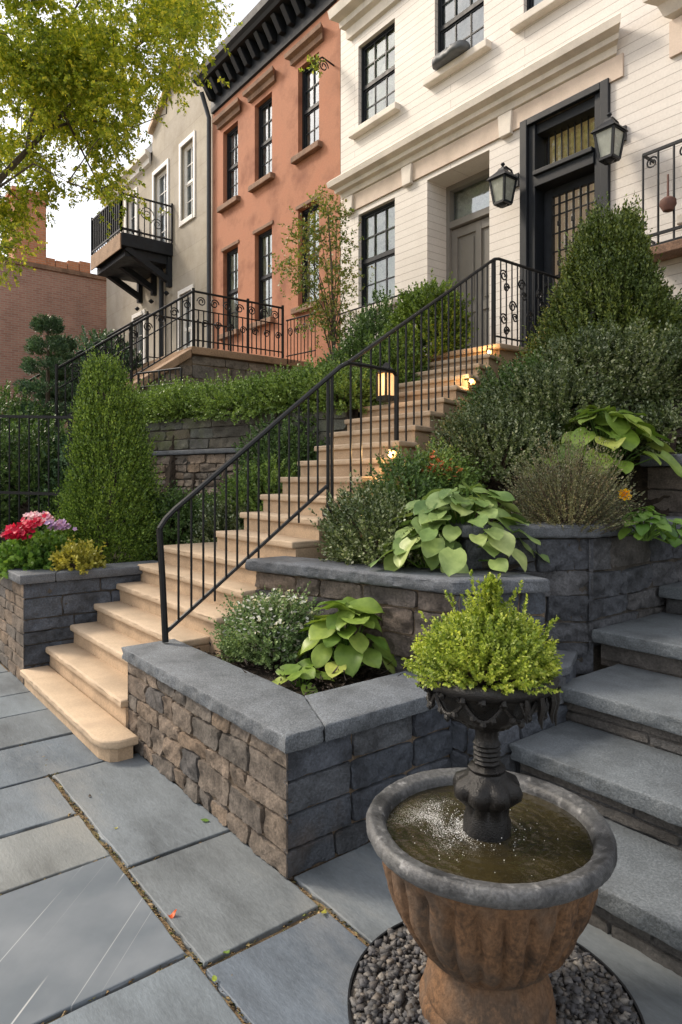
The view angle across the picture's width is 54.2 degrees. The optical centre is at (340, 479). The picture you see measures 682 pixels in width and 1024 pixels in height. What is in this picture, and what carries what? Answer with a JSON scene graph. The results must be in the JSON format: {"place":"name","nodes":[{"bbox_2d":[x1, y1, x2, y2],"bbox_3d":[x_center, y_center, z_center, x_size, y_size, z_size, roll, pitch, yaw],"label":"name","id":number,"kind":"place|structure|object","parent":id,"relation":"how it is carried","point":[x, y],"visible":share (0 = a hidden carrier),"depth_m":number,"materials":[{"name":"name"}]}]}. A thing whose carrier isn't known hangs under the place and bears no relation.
{"place":"outdoors","nodes":[
{"label":"outdoors","id":0,"kind":"place"},
{"bbox_2d":[0,856,186,1023],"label":"paving stone","id":1,"kind":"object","parent":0,"point":[74,939],"depth_m":2.30,"materials":[{"name":"grey stone"}]},
{"bbox_2d":[0,0,259,273],"label":"sky","id":2,"kind":"structure","parent":0,"point":[70,240],"materials":[{"name":"white"}]},
{"bbox_2d":[1,409,357,561],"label":"garden soil","id":3,"kind":"structure","parent":0,"point":[170,472],"depth_m":8.85,"materials":[{"name":"brown soil"}]},
{"bbox_2d":[0,379,54,483],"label":"shrub","id":4,"kind":"object","parent":3,"relation":"on","point":[4,405],"visible":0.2,"depth_m":9.92,"materials":[{"name":"green plant"}]},
{"bbox_2d":[1,411,73,510],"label":"shrub","id":5,"kind":"object","parent":3,"relation":"on","point":[14,449],"visible":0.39,"depth_m":8.92,"materials":[{"name":"green plant"}]},
{"bbox_2d":[0,413,74,544],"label":"iron fence","id":6,"kind":"object","parent":3,"relation":"on","point":[29,493],"visible":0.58,"depth_m":8.26,"materials":[{"name":"metal"}]},
{"bbox_2d":[6,313,77,495],"bbox_3d":[-4.613,-1.109,10.625,1.808,3.029,1.825,0,0,-38],"label":"spruce","id":7,"kind":"object","parent":3,"relation":"on","point":[37,344],"visible":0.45,"depth_m":10.45,"materials":[{"name":"green plant"}]},
{"bbox_2d":[22,334,83,485],"bbox_3d":[-4.650,-1.089,11.225,1.568,2.727,1.575,0,0,-38],"label":"spruce","id":8,"kind":"object","parent":3,"relation":"on","point":[72,343],"visible":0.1,"depth_m":11.02,"materials":[{"name":"green plant"}]},
{"bbox_2d":[30,473,104,537],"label":"shrub","id":9,"kind":"object","parent":3,"relation":"on","point":[44,504],"visible":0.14,"depth_m":8.62,"materials":[{"name":"green plant"}]},
{"bbox_2d":[23,429,130,504],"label":"shrub","id":10,"kind":"object","parent":3,"relation":"on","point":[61,458],"visible":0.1,"depth_m":8.90,"materials":[{"name":"green plant"}]},
{"bbox_2d":[58,325,141,407],"bbox_3d":[-4.674,-2.095,12.900,1.845,1.784,2.138,0,0,-38],"label":"bushy tree","id":11,"kind":"object","parent":3,"relation":"on","point":[94,336],"visible":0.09,"depth_m":12.62,"materials":[{"name":"green plant"}]},
{"bbox_2d":[91,58,212,363],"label":"grey house","id":12,"kind":"structure","parent":3,"relation":"on","point":[141,264],"depth_m":17.77,"materials":[{"name":"paint"}]},
{"bbox_2d":[124,187,137,235],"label":"window","id":13,"kind":"structure","parent":12,"relation":"in","point":[125,202],"depth_m":20.51,"materials":[{"name":"white paint"}]},
{"bbox_2d":[132,309,145,363],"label":"window","id":14,"kind":"structure","parent":12,"relation":"in","point":[142,312],"depth_m":19.73,"materials":[{"name":"white paint"}]},
{"bbox_2d":[152,158,168,242],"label":"window","id":15,"kind":"structure","parent":12,"relation":"in","point":[163,179],"depth_m":18.71,"materials":[{"name":"white paint"}]},
{"bbox_2d":[178,284,193,350],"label":"window","id":16,"kind":"structure","parent":12,"relation":"in","point":[188,288],"depth_m":17.49,"materials":[{"name":"white paint"}]},
{"bbox_2d":[179,130,195,227],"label":"window","id":17,"kind":"structure","parent":12,"relation":"in","point":[190,151],"depth_m":17.36,"materials":[{"name":"white paint"}]},
{"bbox_2d":[131,480,212,560],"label":"shrub","id":18,"kind":"object","parent":3,"relation":"on","point":[174,498],"visible":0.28,"depth_m":6.67,"materials":[{"name":"green plant"}]},
{"bbox_2d":[52,346,307,432],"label":"stone terrace","id":19,"kind":"structure","parent":3,"relation":"on","point":[196,363],"depth_m":11.69,"materials":[{"name":"grey stone"}]},
{"bbox_2d":[22,288,283,426],"bbox_3d":[-3.305,-2.001,12.045,4.100,2.559,2.050,0,0,-38],"label":"terrace railing","id":20,"kind":"object","parent":19,"relation":"on","point":[148,315],"visible":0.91,"depth_m":11.45,"materials":[{"name":"black metal"}]},
{"bbox_2d":[286,313,315,363],"bbox_3d":[-0.741,-2.598,12.179,0.031,0.835,0.931,0,0,-38],"label":"area railing","id":21,"kind":"object","parent":19,"relation":"on","point":[295,330],"visible":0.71,"depth_m":12.25,"materials":[{"name":"black metal"}]},
{"bbox_2d":[164,484,239,543],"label":"shrub","id":22,"kind":"object","parent":3,"relation":"on","point":[207,496],"visible":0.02,"depth_m":7.12,"materials":[{"name":"green plant"}]},
{"bbox_2d":[181,491,261,543],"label":"shrub","id":23,"kind":"object","parent":3,"relation":"on","point":[209,523],"visible":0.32,"depth_m":6.35,"materials":[{"name":"green plant"}]},
{"bbox_2d":[101,406,359,522],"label":"retaining wall","id":24,"kind":"structure","parent":3,"relation":"on","point":[207,441],"depth_m":8.53,"materials":[{"name":"stone"}]},
{"bbox_2d":[92,385,167,428],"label":"ground cover","id":25,"kind":"object","parent":24,"relation":"on","point":[139,395],"visible":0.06,"depth_m":9.27,"materials":[{"name":"green plant"}]},
{"bbox_2d":[137,367,181,391],"bbox_3d":[-2.769,-1.421,10.151,0.969,0.516,0.037,0,0,32],"label":"garden railing","id":26,"kind":"object","parent":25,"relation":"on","point":[153,372],"visible":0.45,"depth_m":10.15,"materials":[{"name":"black metal"}]},
{"bbox_2d":[135,374,216,424],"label":"ground cover","id":27,"kind":"object","parent":24,"relation":"on","point":[160,397],"visible":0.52,"depth_m":8.86,"materials":[{"name":"green plant"}]},
{"bbox_2d":[173,369,268,424],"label":"ground cover","id":28,"kind":"object","parent":24,"relation":"on","point":[215,395],"visible":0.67,"depth_m":8.28,"materials":[{"name":"green plant"}]},
{"bbox_2d":[216,355,344,418],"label":"ground cover","id":29,"kind":"object","parent":24,"relation":"on","point":[274,387],"visible":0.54,"depth_m":7.74,"materials":[{"name":"green plant"}]},
{"bbox_2d":[290,353,387,415],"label":"shrub","id":30,"kind":"object","parent":24,"relation":"on","point":[309,380],"visible":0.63,"depth_m":7.20,"materials":[{"name":"green plant"}]},
{"bbox_2d":[207,453,300,526],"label":"shrub","id":31,"kind":"object","parent":3,"relation":"on","point":[242,485],"visible":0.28,"depth_m":6.67,"materials":[{"name":"green plant"}]},
{"bbox_2d":[191,0,340,371],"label":"red house","id":32,"kind":"structure","parent":3,"relation":"on","point":[276,119],"depth_m":13.91,"materials":[{"name":"paint"}]},
{"bbox_2d":[217,125,239,213],"bbox_3d":[-2.515,-7.215,15.385,0.311,1.870,0.920,0,0,-38],"label":"window","id":33,"kind":"structure","parent":32,"relation":"in","point":[233,198],"depth_m":15.55,"materials":[{"name":"black paint"}]},
{"bbox_2d":[219,247,239,340],"bbox_3d":[-2.515,-4.315,15.385,0.311,2.070,0.920,0,0,-38],"label":"window","id":34,"kind":"structure","parent":32,"relation":"in","point":[232,256],"depth_m":15.58,"materials":[{"name":"glass"}]},
{"bbox_2d":[248,97,274,192],"bbox_3d":[-1.628,-7.215,14.263,0.311,1.870,0.920,0,0,-38],"label":"window","id":35,"kind":"structure","parent":32,"relation":"in","point":[266,175],"depth_m":14.42,"materials":[{"name":"grey glass"}]},
{"bbox_2d":[249,228,274,329],"bbox_3d":[-1.628,-4.315,14.263,0.311,2.070,0.920,0,0,-38],"label":"window","id":36,"kind":"structure","parent":32,"relation":"in","point":[265,239],"depth_m":14.44,"materials":[{"name":"glass"}]},
{"bbox_2d":[291,61,321,164],"bbox_3d":[-0.599,-7.215,12.960,0.311,1.870,0.920,0,0,-38],"label":"window","id":37,"kind":"structure","parent":32,"relation":"in","point":[311,143],"depth_m":13.12,"materials":[{"name":"black paint"}]},
{"bbox_2d":[291,203,321,314],"bbox_3d":[-0.599,-4.315,12.960,0.311,2.070,0.920,0,0,-38],"label":"window","id":38,"kind":"structure","parent":32,"relation":"in","point":[304,213],"depth_m":13.17,"materials":[{"name":"black glass"}]},
{"bbox_2d":[298,54,325,79],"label":"hanging sprig","id":39,"kind":"object","parent":32,"relation":"hanging from","point":[314,67],"visible":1,"depth_m":12.08,"materials":[{"name":"green plant"}]},
{"bbox_2d":[231,408,325,489],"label":"shrub","id":40,"kind":"object","parent":3,"relation":"on","point":[253,449],"visible":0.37,"depth_m":7.19,"materials":[{"name":"green plant"}]},
{"bbox_2d":[297,347,325,371],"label":"shrub","id":41,"kind":"object","parent":3,"relation":"on","point":[311,359],"depth_m":9.18,"materials":[{"name":"green plant"}]},
{"bbox_2d":[268,364,359,429],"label":"shrub","id":42,"kind":"object","parent":3,"relation":"on","point":[311,422],"visible":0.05,"depth_m":7.53,"materials":[{"name":"green plant"}]},
{"bbox_2d":[268,185,375,360],"bbox_3d":[-0.303,-2.948,10.456,1.938,3.298,1.036,0,0,-38],"label":"young tree","id":43,"kind":"object","parent":3,"relation":"on","point":[329,314],"visible":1,"depth_m":10.44,"materials":[{"name":"green plant"}]},
{"bbox_2d":[317,335,359,369],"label":"shrub","id":44,"kind":"object","parent":3,"relation":"on","point":[335,354],"visible":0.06,"depth_m":8.88,"materials":[{"name":"green plant"}]},
{"bbox_2d":[326,0,681,354],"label":"white house","id":45,"kind":"structure","parent":3,"relation":"on","point":[533,93],"depth_m":9.34,"materials":[{"name":"paint"}]},
{"bbox_2d":[337,293,404,347],"bbox_3d":[0.441,-2.607,11.055,0.027,0.614,1.817,0,0,-38],"label":"window railing","id":46,"kind":"object","parent":45,"relation":"attached to","point":[392,297],"depth_m":11.24,"materials":[{"name":"black metal"}]},
{"bbox_2d":[351,200,396,316],"bbox_3d":[0.616,-3.765,11.358,0.291,1.790,1.060,0,0,-38],"label":"window","id":47,"kind":"structure","parent":45,"relation":"in","point":[378,225],"depth_m":11.51,"materials":[{"name":"black glass"}]},
{"bbox_2d":[348,22,400,139],"bbox_3d":[0.616,-6.825,11.358,0.291,1.590,1.220,0,0,-38],"label":"window","id":48,"kind":"structure","parent":45,"relation":"in","point":[378,103],"depth_m":11.49,"materials":[{"name":"grey glass"}]},
{"bbox_2d":[432,40,469,69],"bbox_3d":[1.611,-6.292,9.823,0.294,0.184,0.672,0,0,-38],"label":"cloth roll","id":49,"kind":"object","parent":45,"relation":"on","point":[452,51],"visible":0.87,"depth_m":9.73,"materials":[{"name":"grey fabric"}]},
{"bbox_2d":[423,0,491,88],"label":"window","id":50,"kind":"structure","parent":45,"relation":"in","point":[457,19],"depth_m":9.98,"materials":[{"name":"grey glass"}]},
{"bbox_2d":[452,217,488,348],"bbox_3d":[2.134,-2.779,10.239,0.075,2.438,1.080,0,0,-38],"label":"door","id":51,"kind":"structure","parent":45,"relation":"in","point":[470,242],"depth_m":10.32,"materials":[{"name":"grey paint"}]},
{"bbox_2d":[486,162,518,207],"bbox_3d":[2.212,-3.954,8.944,0.431,0.588,0.308,0,0,-38],"label":"wall lantern","id":52,"kind":"object","parent":45,"relation":"attached to","point":[503,181],"depth_m":8.85,"materials":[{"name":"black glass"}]},
{"bbox_2d":[510,0,566,32],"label":"window sill","id":53,"kind":"structure","parent":45,"relation":"in","point":[536,9],"depth_m":8.79,"materials":[{"name":"white stone"}]},
{"bbox_2d":[544,172,594,326],"bbox_3d":[3.040,-2.724,8.660,0.250,2.308,0.860,0,0,-38],"label":"door","id":54,"kind":"structure","parent":45,"relation":"in","point":[564,204],"depth_m":8.82,"materials":[{"name":"black paint"}]},
{"bbox_2d":[590,112,627,164],"bbox_3d":[3.157,-3.968,7.751,0.429,0.578,0.303,0,0,-38],"label":"wall lantern","id":55,"kind":"object","parent":45,"relation":"attached to","point":[609,133],"depth_m":7.66,"materials":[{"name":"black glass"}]},
{"bbox_2d":[642,138,681,262],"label":"window guard","id":56,"kind":"object","parent":45,"relation":"attached to","point":[669,249],"visible":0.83,"depth_m":7.26,"materials":[{"name":"black metal"}]},
{"bbox_2d":[659,174,676,212],"bbox_3d":[3.512,-3.079,7.152,0.166,0.405,0.170,0,0,-38],"label":"hanging ball","id":57,"kind":"object","parent":56,"relation":"hanging from","point":[668,203],"visible":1,"depth_m":7.11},
{"bbox_2d":[676,213,681,224],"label":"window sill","id":58,"kind":"structure","parent":45,"relation":"in","point":[678,217],"depth_m":7.25,"materials":[{"name":"white paint"}]},
{"bbox_2d":[0,663,369,1023],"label":"ground","id":59,"kind":"structure","parent":0,"point":[117,862],"depth_m":2.46,"materials":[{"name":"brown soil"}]},
{"bbox_2d":[0,185,105,427],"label":"brick building","id":60,"kind":"structure","parent":59,"relation":"on","point":[72,294],"depth_m":22.55,"materials":[{"name":"red brick"}]},
{"bbox_2d":[0,560,157,684],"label":"raised planter","id":61,"kind":"object","parent":59,"relation":"on","point":[41,610],"visible":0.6,"depth_m":5.38,"materials":[{"name":"stone"}]},
{"bbox_2d":[1,457,22,537],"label":"shrub","id":62,"kind":"object","parent":61,"relation":"on","point":[5,515],"visible":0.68,"depth_m":8.77,"materials":[{"name":"green plant"}]},
{"bbox_2d":[0,511,77,578],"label":"petunia","id":63,"kind":"object","parent":61,"relation":"on","point":[23,549],"visible":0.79,"depth_m":5.58,"materials":[{"name":"green plant"}]},
{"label":"garden soil","id":64,"kind":"structure","parent":61,"relation":"in","visible":0},
{"bbox_2d":[48,534,106,574],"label":"golden shrub","id":65,"kind":"object","parent":64,"relation":"on","point":[82,558],"visible":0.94,"depth_m":5.50,"materials":[{"name":"yellow plant"}]},
{"bbox_2d":[39,339,169,563],"bbox_3d":[-2.243,-0.233,6.595,1.195,2.266,1.442,0,0,22],"label":"cypress","id":66,"kind":"object","parent":64,"relation":"on","point":[83,478],"visible":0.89,"depth_m":6.31,"materials":[{"name":"green plant"}]},
{"bbox_2d":[20,343,527,761],"bbox_3d":[-0.049,0.025,7.124,3.064,3.150,6.839,0,0,40],"label":"stone stair","id":67,"kind":"object","parent":59,"relation":"on","point":[78,687],"visible":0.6,"depth_m":5.09,"materials":[{"name":"beige stone"}]},
{"bbox_2d":[156,257,561,642],"bbox_3d":[0.870,-0.771,6.218,0.407,3.544,5.853,0,0,39],"label":"stair railing","id":68,"kind":"object","parent":67,"relation":"on","point":[328,379],"visible":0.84,"depth_m":4.83,"materials":[{"name":"black metal"}]},
{"bbox_2d":[333,283,432,365],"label":"shrub","id":69,"kind":"object","parent":67,"relation":"on","point":[363,329],"visible":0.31,"depth_m":8.68,"materials":[{"name":"green plant"}]},
{"bbox_2d":[376,362,393,401],"bbox_3d":[0.469,-1.020,6.900,0.213,0.400,0.213,0,0,20],"label":"candle lantern","id":70,"kind":"object","parent":67,"relation":"on","point":[384,386],"visible":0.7,"depth_m":6.86,"materials":[{"name":"metal"}]},
{"bbox_2d":[384,268,478,364],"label":"boxwood","id":71,"kind":"object","parent":67,"relation":"on","point":[415,300],"visible":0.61,"depth_m":8.01,"materials":[{"name":"green plant"}]},
{"bbox_2d":[121,639,452,880],"bbox_3d":[-0.381,1.315,3.636,1.020,0.610,1.812,0,0,-38],"label":"raised planter","id":72,"kind":"object","parent":59,"relation":"on","point":[288,784],"visible":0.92,"depth_m":3.00,"materials":[{"name":"stone"}]},
{"bbox_2d":[197,640,406,695],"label":"bark mulch","id":73,"kind":"object","parent":72,"relation":"in","point":[318,669],"visible":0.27,"depth_m":3.61,"materials":[{"name":"brown wood"}]},
{"bbox_2d":[204,581,322,669],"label":"flowering bush","id":74,"kind":"object","parent":73,"relation":"on","point":[262,630],"visible":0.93,"depth_m":3.85,"materials":[{"name":"green plant"}]},
{"bbox_2d":[272,663,333,694],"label":"hosta","id":75,"kind":"object","parent":73,"relation":"on","point":[303,673],"visible":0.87,"depth_m":3.49,"materials":[{"name":"green plant"}]},
{"bbox_2d":[295,597,396,677],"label":"hosta","id":76,"kind":"object","parent":73,"relation":"on","point":[331,632],"visible":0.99,"depth_m":3.60,"materials":[{"name":"green plant"}]},
{"bbox_2d":[449,650,576,772],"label":"stone wall","id":77,"kind":"structure","parent":59,"relation":"on","point":[463,738],"depth_m":3.23,"materials":[{"name":"stone"}]},
{"bbox_2d":[509,582,681,976],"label":"stone steps","id":78,"kind":"structure","parent":59,"relation":"on","point":[610,749],"depth_m":2.95,"materials":[{"name":"grey stone"}]},
{"bbox_2d":[0,664,681,1023],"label":"pavement","id":79,"kind":"structure","parent":0,"point":[227,890],"depth_m":2.60,"materials":[{"name":"grey stone"}]},
{"bbox_2d":[0,0,242,290],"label":"street tree","id":80,"kind":"object","parent":79,"relation":"on","point":[71,78],"visible":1,"depth_m":7.47,"materials":[{"name":"green plant"}]},
{"bbox_2d":[349,922,640,1023],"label":"gravel","id":81,"kind":"structure","parent":79,"relation":"on","point":[393,959],"depth_m":2.06,"materials":[{"name":"grey gravel"}]},
{"bbox_2d":[366,656,616,1023],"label":"fountain","id":82,"kind":"object","parent":81,"relation":"on","point":[497,875],"visible":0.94,"depth_m":1.85,"materials":[{"name":"stone"}]},
{"bbox_2d":[401,569,563,695],"bbox_3d":[0.435,0.444,2.036,0.471,0.337,0.556,0,0,19],"label":"bowl plant","id":83,"kind":"object","parent":82,"relation":"on","point":[501,637],"visible":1,"depth_m":1.91,"materials":[{"name":"green plant"}]},
{"bbox_2d":[347,921,644,1023],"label":"garden edging","id":84,"kind":"object","parent":79,"relation":"on","point":[581,947],"visible":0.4,"depth_m":2.14,"materials":[{"name":"black metal"}]},
{"bbox_2d":[349,322,430,391],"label":"boxwood","id":85,"kind":"object","parent":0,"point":[384,351],"visible":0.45,"depth_m":7.71,"materials":[{"name":"green plant"}]},
{"bbox_2d":[357,356,681,584],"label":"garden soil","id":86,"kind":"structure","parent":0,"point":[639,476],"depth_m":5.12,"materials":[{"name":"brown soil"}]},
{"bbox_2d":[307,466,443,568],"bbox_3d":[0.281,0.267,4.334,1.016,0.740,1.282,0,0,-38],"label":"shrub","id":87,"kind":"object","parent":86,"relation":"on","point":[344,541],"visible":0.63,"depth_m":4.18,"materials":[{"name":"green plant"}]},
{"bbox_2d":[387,448,397,475],"bbox_3d":[0.403,0.083,5.200,0.090,0.675,0.090,0,0,-38],"label":"step light","id":88,"kind":"object","parent":86,"relation":"on","point":[394,452],"visible":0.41,"depth_m":5.18,"materials":[{"name":"metal"}]},
{"bbox_2d":[245,556,549,675],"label":"garden wall","id":89,"kind":"structure","parent":86,"relation":"on","point":[401,596],"depth_m":3.74,"materials":[{"name":"grey stone"}]},
{"bbox_2d":[355,436,465,534],"bbox_3d":[0.538,0.047,4.757,0.999,0.727,0.845,0,0,-38],"label":"shrub","id":90,"kind":"object","parent":86,"relation":"on","point":[413,467],"visible":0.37,"depth_m":4.62,"materials":[{"name":"green plant"}]},
{"bbox_2d":[376,516,468,572],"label":"hosta","id":91,"kind":"object","parent":86,"relation":"on","point":[432,562],"visible":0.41,"depth_m":3.86,"materials":[{"name":"green plant"}]},
{"bbox_2d":[389,436,495,512],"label":"flowering shrub","id":92,"kind":"object","parent":86,"relation":"on","point":[460,470],"visible":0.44,"depth_m":4.75,"materials":[{"name":"green plant"}]},
{"bbox_2d":[369,482,549,576],"bbox_3d":[0.721,0.276,4.107,1.099,0.534,1.093,0,0,28],"label":"hosta","id":93,"kind":"object","parent":86,"relation":"on","point":[442,504],"visible":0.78,"depth_m":3.84,"materials":[{"name":"green plant"}]},
{"bbox_2d":[418,387,567,484],"bbox_3d":[1.280,-0.333,5.282,1.174,0.757,1.271,0,0,-38],"label":"shrub","id":94,"kind":"object","parent":86,"relation":"on","point":[495,455],"visible":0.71,"depth_m":5.03,"materials":[{"name":"green plant"}]},
{"bbox_2d":[457,341,586,438],"bbox_3d":[1.721,-0.772,5.950,1.370,0.864,1.274,0,0,-38],"label":"shrub","id":95,"kind":"object","parent":86,"relation":"on","point":[488,375],"visible":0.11,"depth_m":5.73,"materials":[{"name":"green plant"}]},
{"bbox_2d":[460,350,633,441],"bbox_3d":[1.681,-0.692,5.605,1.304,0.785,1.459,0,0,-38],"label":"shrub","id":96,"kind":"object","parent":86,"relation":"on","point":[576,391],"visible":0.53,"depth_m":5.27,"materials":[{"name":"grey plant"}]},
{"bbox_2d":[524,454,571,477],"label":"shrub","id":97,"kind":"object","parent":86,"relation":"on","point":[547,463],"visible":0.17,"depth_m":4.80,"materials":[{"name":"green plant"}]},
{"bbox_2d":[441,516,681,676],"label":"garden wall","id":98,"kind":"structure","parent":86,"relation":"on","point":[598,579],"depth_m":3.94,"materials":[{"name":"black stone"}]},
{"bbox_2d":[498,427,647,533],"bbox_3d":[1.406,0.009,4.156,0.877,0.707,0.962,0,0,-38],"label":"heather","id":99,"kind":"object","parent":98,"relation":"on","point":[578,509],"visible":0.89,"depth_m":4.03,"materials":[{"name":"green plant"}]},
{"bbox_2d":[616,506,677,540],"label":"bedding plant","id":100,"kind":"object","parent":98,"relation":"on","point":[644,531],"visible":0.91,"depth_m":3.93,"materials":[{"name":"green plant"}]},
{"bbox_2d":[619,488,632,514],"bbox_3d":[1.714,0.204,3.953,0.196,0.314,0.088,0,0,-38],"label":"marigold","id":101,"kind":"object","parent":100,"relation":"attached to","point":[624,494],"visible":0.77,"depth_m":3.91,"materials":[{"name":"orange plant"}]},
{"bbox_2d":[636,518,681,547],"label":"bedding plant","id":102,"kind":"object","parent":98,"relation":"on","point":[677,542],"visible":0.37,"depth_m":4.15,"materials":[{"name":"green plant"}]},
{"bbox_2d":[516,190,681,374],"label":"evergreen bush","id":103,"kind":"object","parent":86,"relation":"on","point":[613,263],"visible":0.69,"depth_m":6.35,"materials":[{"name":"green plant"}]},
{"bbox_2d":[518,314,681,408],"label":"shrub","id":104,"kind":"object","parent":86,"relation":"on","point":[645,350],"visible":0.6,"depth_m":5.49,"materials":[{"name":"green plant"}]},
{"bbox_2d":[547,405,681,477],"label":"hosta","id":105,"kind":"object","parent":86,"relation":"on","point":[621,433],"visible":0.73,"depth_m":4.80,"materials":[{"name":"green plant"}]},
{"bbox_2d":[599,317,681,405],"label":"shrub","id":106,"kind":"object","parent":86,"relation":"on","point":[678,350],"visible":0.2,"depth_m":5.72,"materials":[{"name":"green plant"}]},
{"bbox_2d":[611,391,681,458],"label":"shrub","id":107,"kind":"object","parent":86,"relation":"on","point":[667,417],"visible":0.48,"depth_m":5.15,"materials":[{"name":"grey plant"}]},
{"bbox_2d":[639,454,681,515],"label":"garden wall","id":108,"kind":"structure","parent":86,"relation":"on","point":[663,481],"depth_m":4.94,"materials":[{"name":"grey stone"}]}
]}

